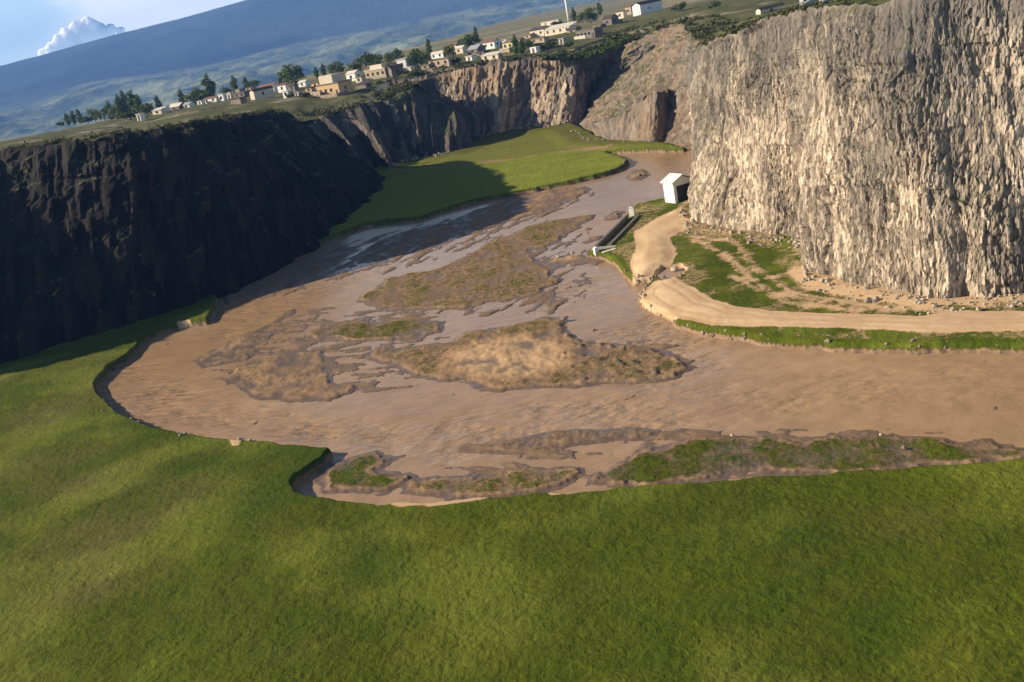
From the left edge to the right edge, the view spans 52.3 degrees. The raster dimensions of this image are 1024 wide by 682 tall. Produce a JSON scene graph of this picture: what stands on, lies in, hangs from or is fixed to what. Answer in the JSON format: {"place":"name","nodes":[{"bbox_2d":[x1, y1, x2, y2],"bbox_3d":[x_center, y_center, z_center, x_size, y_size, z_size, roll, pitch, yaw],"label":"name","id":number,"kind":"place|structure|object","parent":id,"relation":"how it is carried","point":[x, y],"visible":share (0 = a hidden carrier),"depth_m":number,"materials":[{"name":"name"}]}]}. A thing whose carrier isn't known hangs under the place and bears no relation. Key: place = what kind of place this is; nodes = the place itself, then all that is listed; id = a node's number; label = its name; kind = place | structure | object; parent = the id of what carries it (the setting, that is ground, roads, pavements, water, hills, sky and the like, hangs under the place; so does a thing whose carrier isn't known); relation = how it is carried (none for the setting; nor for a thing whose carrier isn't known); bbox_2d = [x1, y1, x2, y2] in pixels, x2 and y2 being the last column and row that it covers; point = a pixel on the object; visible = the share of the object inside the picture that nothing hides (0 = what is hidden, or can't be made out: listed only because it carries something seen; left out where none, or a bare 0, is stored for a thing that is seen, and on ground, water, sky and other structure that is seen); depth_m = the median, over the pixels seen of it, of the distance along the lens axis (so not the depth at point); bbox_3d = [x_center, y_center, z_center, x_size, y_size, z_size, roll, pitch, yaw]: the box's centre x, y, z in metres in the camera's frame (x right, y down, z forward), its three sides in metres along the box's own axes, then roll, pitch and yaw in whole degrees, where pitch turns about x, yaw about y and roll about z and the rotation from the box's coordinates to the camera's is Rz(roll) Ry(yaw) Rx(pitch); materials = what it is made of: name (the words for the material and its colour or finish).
{"place":"outdoors","nodes":[
{"label":"outdoors","id":0,"kind":"place"},
{"bbox_2d":[38,16,124,55],"bbox_3d":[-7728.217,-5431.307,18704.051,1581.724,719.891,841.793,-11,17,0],"label":"cloud","id":1,"kind":"structure","parent":0,"point":[85,29],"depth_m":18484.57,"materials":[{"name":"white"}]},
{"bbox_2d":[0,0,243,65],"label":"sky","id":2,"kind":"structure","parent":0,"point":[26,26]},
{"bbox_2d":[0,110,385,363],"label":"cliff","id":3,"kind":"structure","parent":0,"point":[103,233],"depth_m":200.24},
{"bbox_2d":[0,0,602,140],"bbox_3d":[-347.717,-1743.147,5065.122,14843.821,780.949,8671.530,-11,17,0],"label":"mountain","id":4,"kind":"structure","parent":0,"point":[263,41],"depth_m":6232.37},
{"bbox_2d":[298,77,483,168],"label":"pillared cliff","id":5,"kind":"structure","parent":0,"point":[420,118],"depth_m":340.65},
{"bbox_2d":[0,0,836,149],"bbox_3d":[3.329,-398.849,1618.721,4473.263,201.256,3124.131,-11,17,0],"label":"plateau","id":6,"kind":"structure","parent":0,"point":[742,10],"depth_m":404.35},
{"bbox_2d":[67,110,76,124],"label":"poplar tree","id":7,"kind":"object","parent":6,"relation":"on","point":[73,119],"visible":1,"depth_m":646.72,"materials":[{"name":"green plant"}]},
{"bbox_2d":[79,116,93,123],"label":"bush","id":8,"kind":"object","parent":6,"relation":"on","point":[85,119],"visible":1,"depth_m":605.57,"materials":[{"name":"green plant"}]},
{"bbox_2d":[86,108,97,121],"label":"broadleaf tree","id":9,"kind":"object","parent":6,"relation":"on","point":[89,112],"visible":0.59,"depth_m":621.29,"materials":[{"name":"green plant"}]},
{"bbox_2d":[93,108,108,119],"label":"broadleaf tree","id":10,"kind":"object","parent":6,"relation":"on","point":[103,112],"visible":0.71,"depth_m":590.78,"materials":[{"name":"green plant"}]},
{"bbox_2d":[104,100,112,118],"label":"poplar tree","id":11,"kind":"object","parent":6,"relation":"on","point":[108,105],"visible":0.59,"depth_m":576.67,"materials":[{"name":"green plant"}]},
{"bbox_2d":[113,94,124,113],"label":"poplar tree","id":12,"kind":"object","parent":6,"relation":"on","point":[118,107],"visible":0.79,"depth_m":548.27,"materials":[{"name":"green plant"}]},
{"bbox_2d":[117,90,130,111],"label":"poplar tree","id":13,"kind":"object","parent":6,"relation":"on","point":[122,101],"visible":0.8,"depth_m":548.79,"materials":[{"name":"green plant"}]},
{"bbox_2d":[112,111,137,119],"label":"bush","id":14,"kind":"object","parent":6,"relation":"on","point":[124,115],"visible":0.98,"depth_m":409.49,"materials":[{"name":"green plant"}]},
{"bbox_2d":[125,89,138,115],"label":"poplar tree","id":15,"kind":"object","parent":6,"relation":"on","point":[130,100],"visible":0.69,"depth_m":480.23,"materials":[{"name":"green plant"}]},
{"bbox_2d":[133,94,144,114],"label":"poplar tree","id":16,"kind":"object","parent":6,"relation":"on","point":[137,102],"visible":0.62,"depth_m":470.63,"materials":[{"name":"green plant"}]},
{"bbox_2d":[139,103,153,115],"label":"broadleaf tree","id":17,"kind":"object","parent":6,"relation":"on","point":[149,109],"visible":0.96,"depth_m":424.38,"materials":[{"name":"green plant"}]},
{"bbox_2d":[152,94,161,107],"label":"poplar tree","id":18,"kind":"object","parent":6,"relation":"on","point":[157,103],"visible":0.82,"depth_m":540.01,"materials":[{"name":"green plant"}]},
{"bbox_2d":[151,106,167,114],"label":"house","id":19,"kind":"structure","parent":6,"relation":"on","point":[160,110],"depth_m":415.50,"materials":[{"name":"beige paint"}]},
{"bbox_2d":[169,102,183,110],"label":"house","id":20,"kind":"structure","parent":6,"relation":"on","point":[175,106],"depth_m":435.39,"materials":[{"name":"paint"}]},
{"bbox_2d":[183,91,199,103],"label":"broadleaf tree","id":21,"kind":"object","parent":6,"relation":"on","point":[191,97],"visible":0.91,"depth_m":506.99,"materials":[{"name":"green plant"}]},
{"bbox_2d":[195,93,214,99],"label":"bush","id":22,"kind":"object","parent":6,"relation":"on","point":[200,96],"visible":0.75,"depth_m":526.49,"materials":[{"name":"green plant"}]},
{"bbox_2d":[200,73,216,95],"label":"poplar tree","id":23,"kind":"object","parent":6,"relation":"on","point":[210,90],"visible":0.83,"depth_m":556.21,"materials":[{"name":"green plant"}]},
{"bbox_2d":[202,95,218,102],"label":"house","id":24,"kind":"structure","parent":6,"relation":"on","point":[210,99],"depth_m":472.47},
{"bbox_2d":[229,75,238,92],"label":"poplar tree","id":25,"kind":"object","parent":6,"relation":"on","point":[233,82],"visible":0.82,"depth_m":653.03,"materials":[{"name":"green plant"}]},
{"bbox_2d":[229,96,247,103],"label":"house","id":26,"kind":"structure","parent":6,"relation":"on","point":[241,100],"depth_m":381.35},
{"bbox_2d":[233,88,249,97],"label":"house","id":27,"kind":"structure","parent":6,"relation":"on","point":[240,92],"depth_m":464.42,"materials":[{"name":"paint"}]},
{"bbox_2d":[243,80,260,87],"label":"broadleaf tree","id":28,"kind":"object","parent":6,"relation":"on","point":[253,84],"visible":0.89,"depth_m":652.62,"materials":[{"name":"green plant"}]},
{"bbox_2d":[248,85,274,99],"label":"house","id":29,"kind":"structure","parent":6,"relation":"on","point":[266,92],"depth_m":410.82,"materials":[{"name":"beige paint"}]},
{"bbox_2d":[258,82,277,90],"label":"house","id":30,"kind":"structure","parent":6,"relation":"on","point":[274,85],"depth_m":476.49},
{"bbox_2d":[276,72,287,83],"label":"broadleaf tree","id":31,"kind":"object","parent":6,"relation":"on","point":[281,76],"visible":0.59,"depth_m":544.94,"materials":[{"name":"green plant"}]},
{"bbox_2d":[277,82,289,92],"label":"house","id":32,"kind":"structure","parent":6,"relation":"on","point":[282,87],"depth_m":452.31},
{"bbox_2d":[280,63,305,84],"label":"broadleaf tree","id":33,"kind":"object","parent":6,"relation":"on","point":[289,72],"visible":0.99,"depth_m":511.76,"materials":[{"name":"green plant"}]},
{"bbox_2d":[298,79,309,86],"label":"house","id":34,"kind":"structure","parent":6,"relation":"on","point":[302,83],"depth_m":468.79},
{"bbox_2d":[308,90,348,97],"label":"rubble wall","id":35,"kind":"structure","parent":6,"relation":"on","point":[320,94],"depth_m":370.45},
{"bbox_2d":[316,72,353,94],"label":"house","id":36,"kind":"structure","parent":6,"relation":"on","point":[333,83],"depth_m":372.12,"materials":[{"name":"paint"}]},
{"bbox_2d":[327,61,344,73],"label":"broadleaf tree","id":37,"kind":"object","parent":6,"relation":"on","point":[334,67],"visible":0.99,"depth_m":548.02,"materials":[{"name":"green plant"}]},
{"bbox_2d":[345,70,360,80],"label":"house","id":38,"kind":"structure","parent":6,"relation":"on","point":[352,74],"depth_m":425.65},
{"bbox_2d":[345,62,362,70],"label":"broadleaf tree","id":39,"kind":"object","parent":6,"relation":"on","point":[355,66],"visible":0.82,"depth_m":503.99,"materials":[{"name":"green plant"}]},
{"bbox_2d":[355,80,371,89],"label":"house","id":40,"kind":"structure","parent":6,"relation":"on","point":[362,84],"depth_m":381.30,"materials":[{"name":"paint"}]},
{"bbox_2d":[352,52,375,69],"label":"broadleaf tree","id":41,"kind":"object","parent":6,"relation":"on","point":[365,57],"visible":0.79,"depth_m":516.51,"materials":[{"name":"green plant"}]},
{"bbox_2d":[364,63,387,78],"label":"house","id":42,"kind":"structure","parent":6,"relation":"on","point":[377,70],"depth_m":406.95,"materials":[{"name":"beige paint"}]},
{"bbox_2d":[369,53,383,64],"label":"broadleaf tree","id":43,"kind":"object","parent":6,"relation":"on","point":[378,58],"visible":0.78,"depth_m":539.36,"materials":[{"name":"green plant"}]},
{"bbox_2d":[384,52,397,63],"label":"broadleaf tree","id":44,"kind":"object","parent":6,"relation":"on","point":[388,56],"visible":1,"depth_m":551.57,"materials":[{"name":"green plant"}]},
{"bbox_2d":[386,64,402,76],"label":"house","id":45,"kind":"structure","parent":6,"relation":"on","point":[393,70],"depth_m":404.10,"materials":[{"name":"paint"}]},
{"bbox_2d":[390,48,404,58],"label":"broadleaf tree","id":46,"kind":"object","parent":6,"relation":"on","point":[396,52],"visible":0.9,"depth_m":577.46,"materials":[{"name":"green plant"}]},
{"bbox_2d":[395,57,412,67],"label":"house","id":47,"kind":"structure","parent":6,"relation":"on","point":[404,62],"depth_m":411.49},
{"bbox_2d":[407,48,423,66],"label":"broadleaf tree","id":48,"kind":"object","parent":6,"relation":"on","point":[414,56],"visible":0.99,"depth_m":410.00,"materials":[{"name":"green plant"}]},
{"bbox_2d":[419,50,432,64],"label":"broadleaf tree","id":49,"kind":"object","parent":6,"relation":"on","point":[424,55],"visible":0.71,"depth_m":426.52,"materials":[{"name":"green plant"}]},
{"bbox_2d":[420,63,434,69],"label":"house","id":50,"kind":"structure","parent":6,"relation":"on","point":[427,66],"depth_m":401.14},
{"bbox_2d":[425,38,431,52],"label":"poplar tree","id":51,"kind":"object","parent":6,"relation":"on","point":[428,48],"visible":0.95,"depth_m":605.60,"materials":[{"name":"green plant"}]},
{"bbox_2d":[8,0,854,148],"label":"scrub","id":52,"kind":"object","parent":6,"relation":"on","point":[699,34],"visible":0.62,"depth_m":308.19,"materials":[{"name":"green plant"}]},
{"bbox_2d":[430,50,447,58],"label":"house","id":53,"kind":"structure","parent":6,"relation":"on","point":[436,54],"depth_m":488.78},
{"bbox_2d":[433,56,453,66],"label":"house","id":54,"kind":"structure","parent":6,"relation":"on","point":[446,61],"depth_m":396.75,"materials":[{"name":"beige paint"}]},
{"bbox_2d":[443,44,456,56],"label":"broadleaf tree","id":55,"kind":"object","parent":6,"relation":"on","point":[448,50],"visible":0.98,"depth_m":441.36,"materials":[{"name":"green plant"}]},
{"bbox_2d":[453,45,467,53],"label":"house","id":56,"kind":"structure","parent":6,"relation":"on","point":[460,49],"depth_m":488.55,"materials":[{"name":"beige paint"}]},
{"bbox_2d":[457,36,470,45],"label":"broadleaf tree","id":57,"kind":"object","parent":6,"relation":"on","point":[466,42],"visible":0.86,"depth_m":559.47,"materials":[{"name":"green plant"}]},
{"bbox_2d":[463,34,481,46],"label":"broadleaf tree","id":58,"kind":"object","parent":6,"relation":"on","point":[475,38],"visible":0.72,"depth_m":562.97,"materials":[{"name":"green plant"}]},
{"bbox_2d":[467,44,485,55],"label":"house","id":59,"kind":"structure","parent":6,"relation":"on","point":[472,49],"depth_m":439.38,"materials":[{"name":"grey stone"}]},
{"bbox_2d":[482,38,500,49],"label":"house","id":60,"kind":"structure","parent":6,"relation":"on","point":[491,43],"depth_m":472.83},
{"bbox_2d":[480,50,503,60],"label":"house","id":61,"kind":"structure","parent":6,"relation":"on","point":[494,55],"depth_m":393.46,"materials":[{"name":"beige paint"}]},
{"bbox_2d":[501,38,517,47],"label":"house","id":62,"kind":"structure","parent":6,"relation":"on","point":[506,44],"depth_m":431.39,"materials":[{"name":"yellow paint"}]},
{"bbox_2d":[511,34,518,53],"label":"poplar tree","id":63,"kind":"object","parent":6,"relation":"on","point":[515,44],"visible":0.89,"depth_m":399.81,"materials":[{"name":"green plant"}]},
{"bbox_2d":[517,40,525,53],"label":"poplar tree","id":64,"kind":"object","parent":6,"relation":"on","point":[521,49],"visible":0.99,"depth_m":396.10,"materials":[{"name":"green plant"}]},
{"bbox_2d":[523,39,533,49],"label":"broadleaf tree","id":65,"kind":"object","parent":6,"relation":"on","point":[528,43],"visible":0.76,"depth_m":406.06,"materials":[{"name":"green plant"}]},
{"bbox_2d":[529,25,548,36],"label":"house","id":66,"kind":"structure","parent":6,"relation":"on","point":[538,31],"depth_m":521.09,"materials":[{"name":"beige paint"}]},
{"bbox_2d":[531,36,548,42],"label":"house","id":67,"kind":"structure","parent":6,"relation":"on","point":[541,39],"depth_m":456.49,"materials":[{"name":"beige paint"}]},
{"bbox_2d":[543,21,577,35],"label":"house","id":68,"kind":"structure","parent":6,"relation":"on","point":[556,29],"depth_m":506.32,"materials":[{"name":"beige paint"}]},
{"bbox_2d":[566,26,580,32],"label":"house","id":69,"kind":"structure","parent":6,"relation":"on","point":[572,29],"depth_m":471.01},
{"bbox_2d":[575,12,584,23],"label":"broadleaf tree","id":70,"kind":"object","parent":6,"relation":"on","point":[580,16],"visible":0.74,"depth_m":594.49,"materials":[{"name":"green plant"}]},
{"bbox_2d":[575,26,602,37],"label":"house","id":71,"kind":"structure","parent":6,"relation":"on","point":[594,32],"depth_m":443.11,"materials":[{"name":"grey stone"}]},
{"bbox_2d":[582,6,598,23],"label":"broadleaf tree","id":72,"kind":"object","parent":6,"relation":"on","point":[588,13],"visible":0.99,"depth_m":557.79,"materials":[{"name":"green plant"}]},
{"bbox_2d":[602,14,618,25],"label":"house","id":73,"kind":"structure","parent":6,"relation":"on","point":[610,19],"depth_m":472.54,"materials":[{"name":"grey stone"}]},
{"bbox_2d":[615,10,627,18],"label":"house","id":74,"kind":"structure","parent":6,"relation":"on","point":[621,14],"depth_m":512.41,"materials":[{"name":"beige paint"}]},
{"bbox_2d":[631,0,661,15],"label":"house","id":75,"kind":"structure","parent":6,"relation":"on","point":[643,7],"depth_m":502.14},
{"bbox_2d":[670,2,685,11],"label":"bush","id":76,"kind":"object","parent":6,"relation":"on","point":[681,5],"visible":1,"depth_m":462.47,"materials":[{"name":"green plant"}]},
{"bbox_2d":[754,2,785,14],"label":"house","id":77,"kind":"structure","parent":6,"relation":"on","point":[765,9],"depth_m":305.21,"materials":[{"name":"beige paint"}]},
{"bbox_2d":[402,466,584,499],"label":"mud bar","id":78,"kind":"object","parent":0,"point":[515,482],"visible":0.97,"depth_m":94.46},
{"bbox_2d":[318,122,686,244],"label":"meadow","id":79,"kind":"structure","parent":0,"point":[508,163],"depth_m":272.38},
{"bbox_2d":[386,38,620,134],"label":"village cliff","id":80,"kind":"structure","parent":0,"point":[525,91],"depth_m":366.27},
{"bbox_2d":[537,35,633,60],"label":"gully scrub","id":81,"kind":"object","parent":80,"relation":"on","point":[609,45],"visible":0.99,"depth_m":357.68,"materials":[{"name":"green plant"}]},
{"bbox_2d":[0,294,1023,681],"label":"meadow","id":82,"kind":"structure","parent":0,"point":[132,550],"depth_m":77.76,"materials":[{"name":"plant"}]},
{"bbox_2d":[354,316,693,392],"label":"mud bar","id":83,"kind":"object","parent":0,"point":[544,352],"visible":0.99,"depth_m":125.72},
{"bbox_2d":[98,126,1023,504],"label":"river water","id":84,"kind":"structure","parent":0,"point":[426,428],"depth_m":114.96,"materials":[{"name":"liquid"}]},
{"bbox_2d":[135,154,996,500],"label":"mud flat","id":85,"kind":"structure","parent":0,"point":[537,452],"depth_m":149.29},
{"bbox_2d":[540,255,592,269],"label":"mud bar","id":86,"kind":"object","parent":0,"point":[554,263],"visible":1,"depth_m":170.60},
{"bbox_2d":[479,427,660,454],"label":"mud bar","id":87,"kind":"object","parent":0,"point":[564,439],"visible":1,"depth_m":101.10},
{"bbox_2d":[141,149,1020,500],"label":"riverbed","id":88,"kind":"structure","parent":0,"point":[239,387],"depth_m":128.48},
{"bbox_2d":[195,325,286,368],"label":"mud bar","id":89,"kind":"object","parent":88,"relation":"on","point":[228,351],"visible":1,"depth_m":155.75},
{"bbox_2d":[228,309,295,342],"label":"mud bar","id":90,"kind":"object","parent":88,"relation":"on","point":[290,313],"visible":1,"depth_m":165.20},
{"bbox_2d":[221,252,354,304],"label":"mud bar","id":91,"kind":"object","parent":88,"relation":"on","point":[280,278],"visible":1,"depth_m":199.73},
{"bbox_2d":[223,350,356,402],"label":"mud bar","id":92,"kind":"object","parent":88,"relation":"on","point":[265,380],"visible":1,"depth_m":136.70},
{"bbox_2d":[313,450,417,494],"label":"mud bar","id":93,"kind":"object","parent":88,"relation":"on","point":[365,472],"visible":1,"depth_m":101.95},
{"bbox_2d":[305,319,445,342],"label":"mud bar","id":94,"kind":"object","parent":88,"relation":"on","point":[397,330],"visible":1,"depth_m":151.07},
{"bbox_2d":[353,224,443,262],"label":"mud bar","id":95,"kind":"object","parent":88,"relation":"on","point":[382,246],"visible":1,"depth_m":213.13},
{"bbox_2d":[358,214,595,310],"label":"mud bar","id":96,"kind":"object","parent":88,"relation":"on","point":[468,281],"visible":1,"depth_m":172.04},
{"bbox_2d":[363,187,591,262],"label":"mud bar","id":97,"kind":"object","parent":88,"relation":"on","point":[519,206],"visible":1,"depth_m":219.92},
{"bbox_2d":[604,211,625,220],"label":"mud bar","id":98,"kind":"object","parent":88,"relation":"on","point":[611,216],"visible":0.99,"depth_m":198.12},
{"bbox_2d":[587,83,670,141],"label":"rock crag","id":99,"kind":"structure","parent":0,"point":[645,118],"depth_m":284.87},
{"bbox_2d":[627,169,650,180],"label":"mud bar","id":100,"kind":"object","parent":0,"point":[644,173],"visible":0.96,"depth_m":236.00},
{"bbox_2d":[579,18,758,146],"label":"scree slope","id":101,"kind":"structure","parent":0,"point":[636,70],"depth_m":325.38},
{"bbox_2d":[587,198,1023,354],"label":"river bank","id":102,"kind":"structure","parent":0,"point":[654,239],"depth_m":129.72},
{"bbox_2d":[101,147,1022,439],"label":"bank stones","id":103,"kind":"object","parent":102,"relation":"on","point":[651,307],"visible":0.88,"depth_m":129.75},
{"bbox_2d":[591,214,639,250],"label":"concrete flume","id":104,"kind":"object","parent":102,"relation":"on","point":[613,230],"visible":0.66,"depth_m":177.14,"materials":[{"name":"concrete"}]},
{"bbox_2d":[657,267,684,279],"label":"puddle water","id":105,"kind":"structure","parent":102,"relation":"on","point":[668,273],"depth_m":148.51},
{"bbox_2d":[660,173,690,202],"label":"pump house","id":106,"kind":"structure","parent":102,"relation":"on","point":[675,186],"depth_m":192.04,"materials":[{"name":"white paint"}]},
{"bbox_2d":[675,181,689,202],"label":"door","id":107,"kind":"structure","parent":106,"relation":"in","point":[681,189],"depth_m":192.05,"materials":[{"name":"grey paint"}]},
{"bbox_2d":[391,117,1022,314],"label":"fallen stones","id":108,"kind":"object","parent":102,"relation":"on","point":[795,240],"visible":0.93,"depth_m":130.53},
{"bbox_2d":[588,433,1023,487],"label":"mud bar","id":109,"kind":"object","parent":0,"point":[692,461],"visible":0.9,"depth_m":88.80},
{"bbox_2d":[640,277,1023,333],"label":"dirt road","id":110,"kind":"structure","parent":0,"point":[675,297],"depth_m":118.06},
{"bbox_2d":[686,0,1023,298],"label":"cliff","id":111,"kind":"structure","parent":0,"point":[876,143],"depth_m":122.36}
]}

